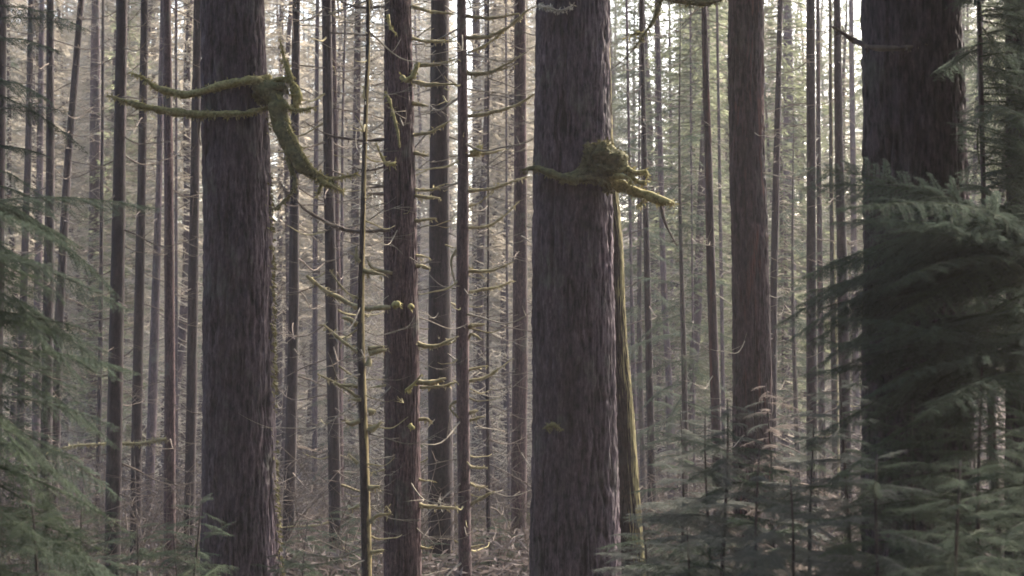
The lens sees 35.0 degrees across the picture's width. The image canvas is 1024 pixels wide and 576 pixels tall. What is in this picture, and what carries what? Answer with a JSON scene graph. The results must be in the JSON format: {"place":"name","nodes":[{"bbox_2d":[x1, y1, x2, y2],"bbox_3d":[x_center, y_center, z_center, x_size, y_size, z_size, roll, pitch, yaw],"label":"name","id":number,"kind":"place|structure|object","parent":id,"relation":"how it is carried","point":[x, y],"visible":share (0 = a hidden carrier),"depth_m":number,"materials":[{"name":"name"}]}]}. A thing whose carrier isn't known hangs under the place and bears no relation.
{"place":"outdoors","nodes":[
{"label":"outdoors","id":0,"kind":"place"},
{"bbox_2d":[0,223,1005,575],"bbox_3d":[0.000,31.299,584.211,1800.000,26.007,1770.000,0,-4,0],"label":"ground","id":1,"kind":"structure","parent":0,"point":[422,399],"depth_m":114.14,"materials":[{"name":"soil"}]},
{"bbox_2d":[1,0,80,519],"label":"hazy conifer","id":2,"kind":"object","parent":1,"relation":"on","point":[10,127],"visible":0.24,"depth_m":62.70,"materials":[{"name":"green plant"}]},
{"bbox_2d":[6,0,79,503],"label":"conifer tree","id":3,"kind":"object","parent":1,"relation":"on","point":[39,185],"visible":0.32,"depth_m":62.34,"materials":[{"name":"brown plant"}]},
{"bbox_2d":[0,0,86,506],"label":"conifer tree","id":4,"kind":"object","parent":1,"relation":"on","point":[3,44],"visible":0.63,"depth_m":38.24,"materials":[{"name":"brown plant"}]},
{"bbox_2d":[0,3,88,283],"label":"hemlock tree","id":5,"kind":"object","parent":1,"relation":"on","point":[20,106],"visible":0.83,"depth_m":20.29,"materials":[{"name":"green plant"}]},
{"bbox_2d":[3,0,86,504],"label":"conifer tree","id":6,"kind":"object","parent":1,"relation":"on","point":[27,177],"visible":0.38,"depth_m":55.29,"materials":[{"name":"brown plant"}]},
{"bbox_2d":[0,492,89,575],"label":"hemlock sapling","id":7,"kind":"object","parent":1,"relation":"on","point":[28,548],"visible":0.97,"depth_m":11.97,"materials":[{"name":"green plant"}]},
{"bbox_2d":[2,0,109,504],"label":"hazy conifer","id":8,"kind":"object","parent":1,"relation":"on","point":[57,184],"visible":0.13,"depth_m":68.00,"materials":[{"name":"green plant"}]},
{"bbox_2d":[1,0,110,513],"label":"hazy conifer","id":9,"kind":"object","parent":1,"relation":"on","point":[58,93],"visible":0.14,"depth_m":68.35,"materials":[{"name":"green plant"}]},
{"bbox_2d":[4,0,128,499],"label":"hazy conifer","id":10,"kind":"object","parent":1,"relation":"on","point":[56,255],"visible":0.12,"depth_m":75.80,"materials":[{"name":"grey plant"}]},
{"bbox_2d":[4,0,132,575],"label":"conifer tree","id":11,"kind":"object","parent":1,"relation":"on","point":[48,307],"visible":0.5,"depth_m":42.17,"materials":[{"name":"brown plant"}]},
{"bbox_2d":[12,0,130,487],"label":"hazy conifer","id":12,"kind":"object","parent":1,"relation":"on","point":[79,178],"visible":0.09,"depth_m":78.07,"materials":[{"name":"grey plant"}]},
{"bbox_2d":[7,0,155,575],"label":"conifer tree","id":13,"kind":"object","parent":1,"relation":"on","point":[62,266],"visible":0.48,"depth_m":45.18,"materials":[{"name":"brown plant"}]},
{"bbox_2d":[0,195,163,575],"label":"hemlock tree","id":14,"kind":"object","parent":1,"relation":"on","point":[41,322],"visible":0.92,"depth_m":13.00,"materials":[{"name":"green plant"}]},
{"bbox_2d":[57,0,131,490],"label":"conifer tree","id":15,"kind":"object","parent":1,"relation":"on","point":[95,145],"visible":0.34,"depth_m":70.32,"materials":[{"name":"brown plant"}]},
{"bbox_2d":[55,0,150,559],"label":"conifer pole","id":16,"kind":"object","parent":1,"relation":"on","point":[99,391],"visible":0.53,"depth_m":48.14,"materials":[{"name":"brown plant"}]},
{"bbox_2d":[28,0,182,486],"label":"hazy conifer","id":17,"kind":"object","parent":1,"relation":"on","point":[105,69],"visible":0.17,"depth_m":76.60,"materials":[{"name":"grey plant"}]},
{"bbox_2d":[11,0,201,575],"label":"conifer tree","id":18,"kind":"object","parent":1,"relation":"on","point":[115,405],"visible":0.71,"depth_m":32.96,"materials":[{"name":"brown plant"}]},
{"bbox_2d":[63,0,164,505],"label":"hazy conifer","id":19,"kind":"object","parent":1,"relation":"on","point":[127,427],"visible":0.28,"depth_m":69.35,"materials":[{"name":"grey plant"}]},
{"bbox_2d":[46,0,202,575],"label":"conifer tree","id":20,"kind":"object","parent":1,"relation":"on","point":[170,441],"visible":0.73,"depth_m":34.94,"materials":[{"name":"brown plant"}]},
{"bbox_2d":[62,0,202,575],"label":"conifer tree","id":21,"kind":"object","parent":1,"relation":"on","point":[137,381],"visible":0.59,"depth_m":40.01,"materials":[{"name":"brown plant"}]},
{"bbox_2d":[71,0,202,499],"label":"hazy conifer","id":22,"kind":"object","parent":1,"relation":"on","point":[152,192],"visible":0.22,"depth_m":69.43,"materials":[{"name":"grey plant"}]},
{"bbox_2d":[72,0,202,490],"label":"hazy conifer","id":23,"kind":"object","parent":1,"relation":"on","point":[152,54],"visible":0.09,"depth_m":77.02,"materials":[{"name":"grey plant"}]},
{"bbox_2d":[109,0,200,560],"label":"conifer tree","id":24,"kind":"object","parent":1,"relation":"on","point":[151,414],"visible":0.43,"depth_m":49.97,"materials":[{"name":"brown plant"}]},
{"bbox_2d":[123,0,202,565],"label":"conifer tree","id":25,"kind":"object","parent":1,"relation":"on","point":[191,384],"visible":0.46,"depth_m":39.96,"materials":[{"name":"brown plant"}]},
{"bbox_2d":[175,0,177,515],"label":"conifer pole","id":26,"kind":"object","parent":1,"relation":"on","point":[176,304],"visible":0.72,"depth_m":55.14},
{"bbox_2d":[74,0,281,532],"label":"hazy conifer","id":27,"kind":"object","parent":1,"relation":"on","point":[185,83],"visible":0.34,"depth_m":61.58,"materials":[{"name":"grey plant"}]},
{"bbox_2d":[145,493,238,575],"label":"hemlock sapling","id":28,"kind":"object","parent":1,"relation":"on","point":[194,565],"visible":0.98,"depth_m":16.84,"materials":[{"name":"green plant"}]},
{"bbox_2d":[105,0,360,575],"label":"fir tree","id":29,"kind":"object","parent":1,"relation":"on","point":[240,92],"visible":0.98,"depth_m":25.62,"materials":[{"name":"brown plant"}]},
{"bbox_2d":[266,1,347,472],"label":"hazy conifer","id":30,"kind":"object","parent":1,"relation":"on","point":[284,314],"visible":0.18,"depth_m":86.50,"materials":[{"name":"grey plant"}]},
{"bbox_2d":[264,0,354,499],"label":"hazy conifer","id":31,"kind":"object","parent":1,"relation":"on","point":[285,182],"visible":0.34,"depth_m":69.08,"materials":[{"name":"grey plant"}]},
{"bbox_2d":[266,0,360,513],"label":"conifer tree","id":32,"kind":"object","parent":1,"relation":"on","point":[315,336],"visible":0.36,"depth_m":60.12,"materials":[{"name":"brown plant"}]},
{"bbox_2d":[267,0,383,572],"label":"conifer tree","id":33,"kind":"object","parent":1,"relation":"on","point":[291,445],"visible":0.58,"depth_m":37.95,"materials":[{"name":"brown plant"}]},
{"bbox_2d":[275,1,381,475],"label":"hazy conifer","id":34,"kind":"object","parent":1,"relation":"on","point":[310,366],"visible":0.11,"depth_m":85.91,"materials":[{"name":"grey plant"}]},
{"bbox_2d":[277,0,381,562],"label":"conifer tree","id":35,"kind":"object","parent":1,"relation":"on","point":[335,131],"visible":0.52,"depth_m":46.21,"materials":[{"name":"brown plant"}]},
{"bbox_2d":[297,1,383,501],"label":"hazy conifer","id":36,"kind":"object","parent":1,"relation":"on","point":[320,160],"visible":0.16,"depth_m":78.67,"materials":[{"name":"grey plant"}]},
{"bbox_2d":[302,11,383,481],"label":"hazy conifer","id":37,"kind":"object","parent":1,"relation":"on","point":[346,324],"visible":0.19,"depth_m":84.59,"materials":[{"name":"grey plant"}]},
{"bbox_2d":[264,0,428,575],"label":"conifer tree","id":38,"kind":"object","parent":1,"relation":"on","point":[332,310],"visible":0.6,"depth_m":36.00,"materials":[{"name":"brown plant"}]},
{"bbox_2d":[240,0,460,575],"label":"hemlock tree","id":39,"kind":"object","parent":1,"relation":"on","point":[366,487],"visible":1,"depth_m":21.95,"materials":[{"name":"green plant"}]},
{"bbox_2d":[299,0,418,469],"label":"hazy conifer","id":40,"kind":"object","parent":1,"relation":"on","point":[378,60],"visible":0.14,"depth_m":85.73,"materials":[{"name":"grey plant"}]},
{"bbox_2d":[277,0,457,525],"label":"hazy conifer","id":41,"kind":"object","parent":1,"relation":"on","point":[357,56],"visible":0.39,"depth_m":61.67,"materials":[{"name":"grey plant"}]},
{"bbox_2d":[289,0,481,575],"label":"conifer tree","id":42,"kind":"object","parent":1,"relation":"on","point":[402,555],"visible":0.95,"depth_m":24.84,"materials":[{"name":"brown plant"}]},
{"bbox_2d":[344,0,430,474],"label":"hazy conifer","id":43,"kind":"object","parent":1,"relation":"on","point":[381,251],"visible":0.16,"depth_m":87.47,"materials":[{"name":"grey plant"}]},
{"bbox_2d":[343,0,534,575],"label":"conifer tree","id":44,"kind":"object","parent":1,"relation":"on","point":[439,401],"visible":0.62,"depth_m":31.90,"materials":[{"name":"brown plant"}]},
{"bbox_2d":[349,0,534,575],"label":"conifer tree","id":45,"kind":"object","parent":1,"relation":"on","point":[464,412],"visible":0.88,"depth_m":28.00,"materials":[{"name":"brown plant"}]},
{"bbox_2d":[412,0,534,569],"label":"conifer pole","id":46,"kind":"object","parent":1,"relation":"on","point":[488,503],"visible":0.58,"depth_m":33.98,"materials":[{"name":"brown plant"}]},
{"bbox_2d":[417,0,535,514],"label":"hazy conifer","id":47,"kind":"object","parent":1,"relation":"on","point":[479,264],"visible":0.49,"depth_m":65.29,"materials":[{"name":"grey plant"}]},
{"bbox_2d":[417,0,535,574],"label":"conifer tree","id":48,"kind":"object","parent":1,"relation":"on","point":[519,356],"visible":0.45,"depth_m":35.98,"materials":[{"name":"brown plant"}]},
{"bbox_2d":[422,2,534,501],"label":"hazy conifer","id":49,"kind":"object","parent":1,"relation":"on","point":[485,283],"visible":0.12,"depth_m":72.79,"materials":[{"name":"grey plant"}]},
{"bbox_2d":[429,0,535,513],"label":"hazy conifer","id":50,"kind":"object","parent":1,"relation":"on","point":[503,305],"visible":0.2,"depth_m":69.90,"materials":[{"name":"grey plant"}]},
{"bbox_2d":[449,0,531,515],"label":"conifer tree","id":51,"kind":"object","parent":1,"relation":"on","point":[475,28],"visible":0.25,"depth_m":72.11,"materials":[{"name":"brown plant"}]},
{"bbox_2d":[449,1,534,504],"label":"hazy conifer","id":52,"kind":"object","parent":1,"relation":"on","point":[493,392],"visible":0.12,"depth_m":76.99,"materials":[{"name":"grey plant"}]},
{"bbox_2d":[452,0,535,518],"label":"conifer pole","id":53,"kind":"object","parent":1,"relation":"on","point":[507,342],"visible":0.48,"depth_m":60.15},
{"bbox_2d":[0,318,1004,575],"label":"brushwood","id":54,"kind":"object","parent":1,"relation":"on","point":[494,498],"visible":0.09,"depth_m":37.42,"materials":[{"name":"plant"}]},
{"bbox_2d":[0,267,1005,575],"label":"undergrowth","id":55,"kind":"object","parent":1,"relation":"on","point":[494,569],"visible":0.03,"depth_m":41.52,"materials":[{"name":"brown plant"}]},
{"bbox_2d":[5,0,1004,426],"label":"wood","id":56,"kind":"object","parent":1,"relation":"on","point":[423,122],"visible":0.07,"depth_m":122.81,"materials":[{"name":"grey plant"}]},
{"bbox_2d":[519,0,726,575],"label":"fir tree","id":57,"kind":"object","parent":1,"relation":"on","point":[580,165],"visible":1,"depth_m":23.55,"materials":[{"name":"brown plant"}]},
{"bbox_2d":[609,48,645,575],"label":"conifer tree","id":58,"kind":"object","parent":1,"relation":"on","point":[628,473],"visible":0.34,"depth_m":25.07,"materials":[{"name":"brown plant"}]},
{"bbox_2d":[610,0,689,471],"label":"conifer tree","id":59,"kind":"object","parent":1,"relation":"on","point":[633,366],"visible":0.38,"depth_m":55.22,"materials":[{"name":"brown plant"}]},
{"bbox_2d":[609,0,697,473],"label":"hazy conifer","id":60,"kind":"object","parent":1,"relation":"on","point":[650,112],"visible":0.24,"depth_m":82.49,"materials":[{"name":"green plant"}]},
{"bbox_2d":[612,0,703,469],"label":"hazy conifer","id":61,"kind":"object","parent":1,"relation":"on","point":[651,83],"visible":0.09,"depth_m":86.15,"materials":[{"name":"green plant"}]},
{"bbox_2d":[621,71,696,551],"bbox_3d":[3.842,0.704,52.139,4.223,16.004,4.118,0,-4,0],"label":"hemlock tree","id":62,"kind":"object","parent":1,"relation":"on","point":[641,401],"visible":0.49,"depth_m":51.90,"materials":[{"name":"green plant"}]},
{"bbox_2d":[610,0,721,554],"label":"conifer tree","id":63,"kind":"object","parent":1,"relation":"on","point":[648,361],"visible":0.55,"depth_m":42.02,"materials":[{"name":"brown plant"}]},
{"bbox_2d":[612,0,722,527],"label":"conifer tree","id":64,"kind":"object","parent":1,"relation":"on","point":[668,378],"visible":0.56,"depth_m":58.12,"materials":[{"name":"brown plant"}]},
{"bbox_2d":[589,411,750,575],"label":"hemlock sapling","id":65,"kind":"object","parent":1,"relation":"on","point":[641,547],"visible":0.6,"depth_m":17.91,"materials":[{"name":"green plant"}]},
{"bbox_2d":[624,2,731,476],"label":"hazy conifer","id":66,"kind":"object","parent":1,"relation":"on","point":[674,89],"visible":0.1,"depth_m":84.67,"materials":[{"name":"green plant"}]},
{"bbox_2d":[629,5,730,494],"bbox_3d":[6.205,-2.117,55.275,4.325,23.829,4.343,0,-4,0],"label":"conifer pole","id":67,"kind":"object","parent":1,"relation":"on","point":[693,396],"visible":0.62,"depth_m":55.24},
{"bbox_2d":[645,4,732,501],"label":"hazy conifer","id":68,"kind":"object","parent":1,"relation":"on","point":[726,201],"visible":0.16,"depth_m":68.26,"materials":[{"name":"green plant"}]},
{"bbox_2d":[665,4,732,463],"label":"hazy conifer","id":69,"kind":"object","parent":1,"relation":"on","point":[726,169],"visible":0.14,"depth_m":81.76,"materials":[{"name":"green plant"}]},
{"bbox_2d":[617,2,788,500],"bbox_3d":[6.879,-5.952,62.165,6.718,30.676,7.128,1,1,-22],"label":"hazy conifer","id":70,"kind":"object","parent":1,"relation":"on","point":[699,255],"visible":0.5,"depth_m":61.88,"materials":[{"name":"grey plant"}]},
{"bbox_2d":[629,4,778,561],"bbox_3d":[4.125,0.382,40.222,3.273,15.005,3.808,3,-5,-38],"label":"hemlock tree","id":71,"kind":"object","parent":1,"relation":"on","point":[684,398],"visible":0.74,"depth_m":40.01,"materials":[{"name":"green plant"}]},
{"bbox_2d":[645,407,774,575],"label":"hemlock sapling","id":72,"kind":"object","parent":1,"relation":"on","point":[705,492],"visible":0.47,"depth_m":15.89,"materials":[{"name":"green plant"}]},
{"bbox_2d":[622,6,804,563],"bbox_3d":[4.659,-10.141,36.941,4.230,35.937,3.797,0,-4,0],"label":"conifer tree","id":73,"kind":"object","parent":1,"relation":"on","point":[715,423],"visible":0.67,"depth_m":36.07,"materials":[{"name":"brown plant"}]},
{"bbox_2d":[617,399,814,575],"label":"hemlock sapling","id":74,"kind":"object","parent":1,"relation":"on","point":[725,528],"visible":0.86,"depth_m":14.32,"materials":[{"name":"green plant"}]},
{"bbox_2d":[716,3,725,470],"bbox_3d":[7.779,-3.178,60.334,0.275,25.038,0.224,3,-5,-37],"label":"conifer pole","id":75,"kind":"object","parent":1,"relation":"on","point":[720,244],"visible":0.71,"depth_m":60.22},
{"bbox_2d":[682,448,814,575],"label":"hemlock sapling","id":76,"kind":"object","parent":1,"relation":"on","point":[756,528],"visible":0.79,"depth_m":12.63,"materials":[{"name":"green plant"}]},
{"bbox_2d":[691,0,839,575],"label":"fir tree","id":77,"kind":"object","parent":1,"relation":"on","point":[751,342],"visible":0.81,"depth_m":29.83,"materials":[{"name":"brown plant"}]},
{"bbox_2d":[695,0,850,487],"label":"conifer tree","id":78,"kind":"object","parent":1,"relation":"on","point":[775,217],"visible":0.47,"depth_m":44.13,"materials":[{"name":"brown plant"}]},
{"bbox_2d":[725,383,836,575],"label":"hemlock sapling","id":79,"kind":"object","parent":1,"relation":"on","point":[769,430],"visible":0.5,"depth_m":18.94,"materials":[{"name":"green plant"}]},
{"bbox_2d":[709,477,862,575],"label":"hemlock sapling","id":80,"kind":"object","parent":1,"relation":"on","point":[776,563],"visible":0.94,"depth_m":11.42,"materials":[{"name":"green plant"}]},
{"bbox_2d":[714,0,862,484],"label":"hazy conifer","id":81,"kind":"object","parent":1,"relation":"on","point":[784,365],"visible":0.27,"depth_m":66.23,"materials":[{"name":"grey plant"}]},
{"bbox_2d":[783,0,797,472],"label":"conifer tree","id":82,"kind":"object","parent":1,"relation":"on","point":[786,7],"visible":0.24,"depth_m":80.46,"materials":[{"name":"brown plant"}]},
{"bbox_2d":[727,0,862,574],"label":"conifer tree","id":83,"kind":"object","parent":1,"relation":"on","point":[811,239],"visible":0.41,"depth_m":40.12,"materials":[{"name":"brown plant"}]},
{"bbox_2d":[766,99,839,568],"bbox_3d":[8.065,1.401,46.922,3.327,14.005,3.076,-1,-4,8],"label":"hemlock tree","id":84,"kind":"object","parent":1,"relation":"on","point":[797,446],"visible":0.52,"depth_m":46.91,"materials":[{"name":"green plant"}]},
{"bbox_2d":[739,396,873,573],"bbox_3d":[3.171,3.809,16.892,2.797,5.361,2.813,4,-5,-43],"label":"hemlock sapling","id":85,"kind":"object","parent":1,"relation":"on","point":[813,448],"visible":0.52,"depth_m":16.84,"materials":[{"name":"green plant"}]},
{"bbox_2d":[764,15,856,474],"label":"hazy conifer","id":86,"kind":"object","parent":1,"relation":"on","point":[767,145],"visible":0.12,"depth_m":81.69,"materials":[{"name":"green plant"}]},
{"bbox_2d":[766,0,860,467],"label":"hazy conifer","id":87,"kind":"object","parent":1,"relation":"on","point":[797,156],"visible":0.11,"depth_m":83.18,"materials":[{"name":"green plant"}]},
{"bbox_2d":[772,0,863,560],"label":"conifer tree","id":88,"kind":"object","parent":1,"relation":"on","point":[842,240],"visible":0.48,"depth_m":38.14,"materials":[{"name":"brown plant"}]},
{"bbox_2d":[778,0,861,503],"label":"conifer tree","id":89,"kind":"object","parent":1,"relation":"on","point":[821,410],"visible":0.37,"depth_m":55.19,"materials":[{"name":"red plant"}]},
{"bbox_2d":[802,0,859,534],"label":"conifer tree","id":90,"kind":"object","parent":1,"relation":"on","point":[834,385],"visible":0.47,"depth_m":50.18,"materials":[{"name":"brown plant"}]},
{"bbox_2d":[816,0,862,460],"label":"hazy conifer","id":91,"kind":"object","parent":1,"relation":"on","point":[846,11],"visible":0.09,"depth_m":88.78,"materials":[{"name":"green plant"}]},
{"bbox_2d":[738,364,952,575],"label":"hemlock sapling","id":92,"kind":"object","parent":1,"relation":"on","point":[836,477],"visible":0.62,"depth_m":14.88,"materials":[{"name":"green plant"}]},
{"bbox_2d":[849,0,860,475],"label":"conifer tree","id":93,"kind":"object","parent":1,"relation":"on","point":[852,108],"visible":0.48,"depth_m":85.56,"materials":[{"name":"brown plant"}]},
{"bbox_2d":[797,450,977,575],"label":"hemlock sapling","id":94,"kind":"object","parent":1,"relation":"on","point":[875,520],"visible":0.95,"depth_m":10.86,"materials":[{"name":"green plant"}]},
{"bbox_2d":[772,156,1023,412],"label":"hemlock tree","id":95,"kind":"object","parent":1,"relation":"on","point":[984,259],"visible":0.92,"depth_m":13.18,"materials":[{"name":"green plant"}]},
{"bbox_2d":[831,0,975,575],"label":"fir tree","id":96,"kind":"object","parent":1,"relation":"on","point":[910,108],"visible":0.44,"depth_m":17.11,"materials":[{"name":"brown plant"}]},
{"bbox_2d":[799,307,1023,507],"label":"hemlock tree","id":97,"kind":"object","parent":1,"relation":"on","point":[963,364],"visible":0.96,"depth_m":12.38,"materials":[{"name":"green plant"}]},
{"bbox_2d":[821,396,1012,575],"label":"hemlock sapling","id":98,"kind":"object","parent":1,"relation":"on","point":[925,466],"visible":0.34,"depth_m":13.27,"materials":[{"name":"green plant"}]},
{"bbox_2d":[857,367,1023,575],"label":"hemlock sapling","id":99,"kind":"object","parent":1,"relation":"on","point":[977,551],"visible":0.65,"depth_m":12.30,"materials":[{"name":"green plant"}]},
{"bbox_2d":[876,461,1023,575],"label":"hemlock sapling","id":100,"kind":"object","parent":1,"relation":"on","point":[956,553],"visible":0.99,"depth_m":10.33,"materials":[{"name":"green plant"}]},
{"bbox_2d":[881,291,1023,575],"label":"hemlock sapling","id":101,"kind":"object","parent":1,"relation":"on","point":[998,528],"visible":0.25,"depth_m":14.15,"materials":[{"name":"green plant"}]},
{"bbox_2d":[930,0,1023,556],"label":"hemlock tree","id":102,"kind":"object","parent":1,"relation":"on","point":[983,114],"visible":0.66,"depth_m":15.83,"materials":[{"name":"green plant"}]},
{"bbox_2d":[933,427,1023,575],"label":"hemlock sapling","id":103,"kind":"object","parent":1,"relation":"on","point":[1009,561],"visible":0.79,"depth_m":11.45,"materials":[{"name":"green plant"}]},
{"bbox_2d":[1004,0,1023,575],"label":"fir tree","id":104,"kind":"object","parent":1,"relation":"on","point":[1018,440],"visible":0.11,"depth_m":16.87,"materials":[{"name":"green plant"}]},
{"bbox_2d":[12,0,1000,222],"label":"sky","id":105,"kind":"structure","parent":0,"point":[855,2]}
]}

